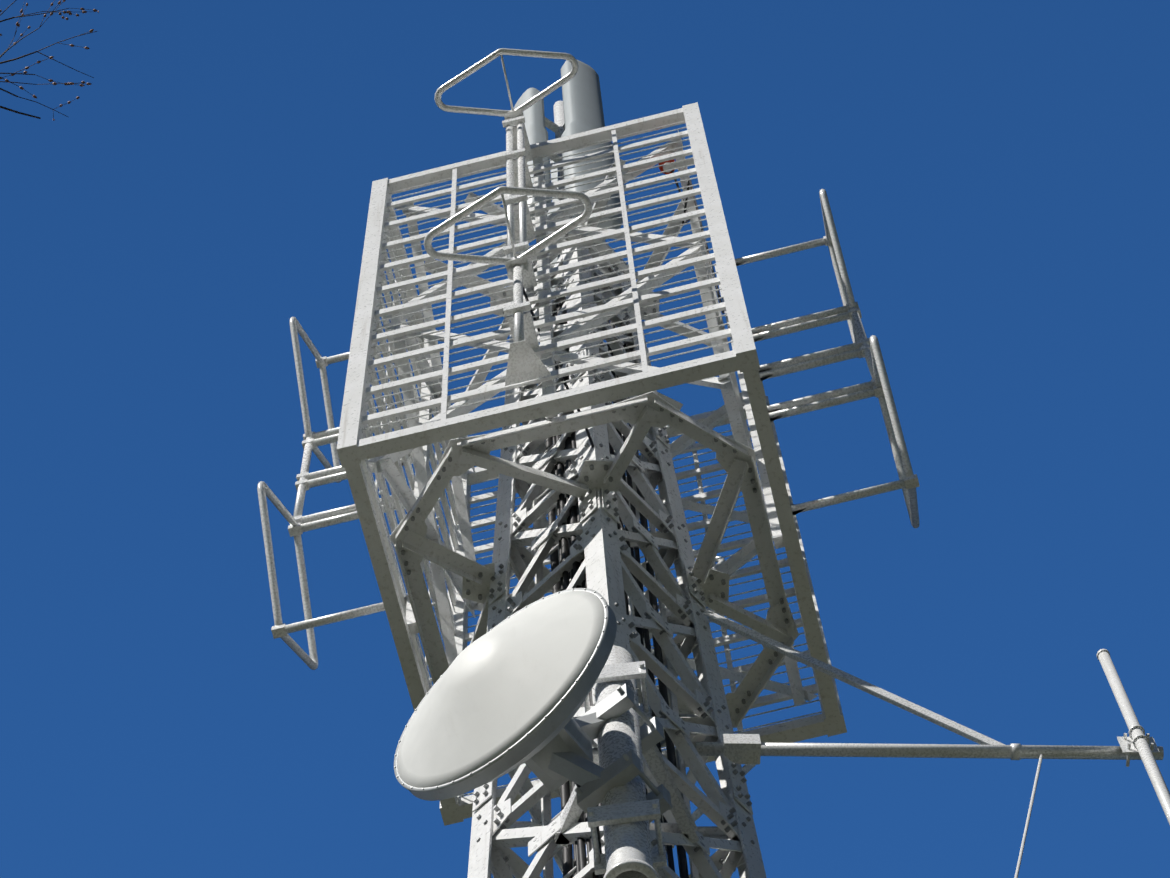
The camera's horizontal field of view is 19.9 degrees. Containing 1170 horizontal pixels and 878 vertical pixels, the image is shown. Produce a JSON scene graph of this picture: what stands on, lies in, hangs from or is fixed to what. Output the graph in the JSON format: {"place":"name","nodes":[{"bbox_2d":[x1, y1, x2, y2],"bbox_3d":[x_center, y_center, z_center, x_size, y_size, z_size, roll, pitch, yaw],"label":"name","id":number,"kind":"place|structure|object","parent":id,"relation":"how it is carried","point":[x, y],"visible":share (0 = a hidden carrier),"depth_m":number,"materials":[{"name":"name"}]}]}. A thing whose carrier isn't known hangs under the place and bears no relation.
{"place":"outdoors","nodes":[
{"label":"outdoors","id":0,"kind":"place"},
{"bbox_2d":[0,0,1169,877],"label":"sky","id":1,"kind":"structure","parent":0,"point":[994,175],"materials":[{"name":"blue"}]},
{"label":"ground","id":2,"kind":"structure","parent":0,"visible":0},
{"bbox_2d":[0,0,98,120],"bbox_3d":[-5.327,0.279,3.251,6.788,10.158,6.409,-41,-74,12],"label":"bare tree","id":3,"kind":"object","parent":2,"relation":"on","point":[50,57],"visible":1,"depth_m":7.09,"materials":[{"name":"brown plant"}]},
{"bbox_2d":[257,48,1169,877],"bbox_3d":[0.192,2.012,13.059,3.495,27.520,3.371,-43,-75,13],"label":"communications tower","id":4,"kind":"structure","parent":2,"relation":"on","point":[555,690],"depth_m":16.71,"materials":[{"name":"white painted steel"},{"name":"galvanized steel"},{"name":"concrete"}]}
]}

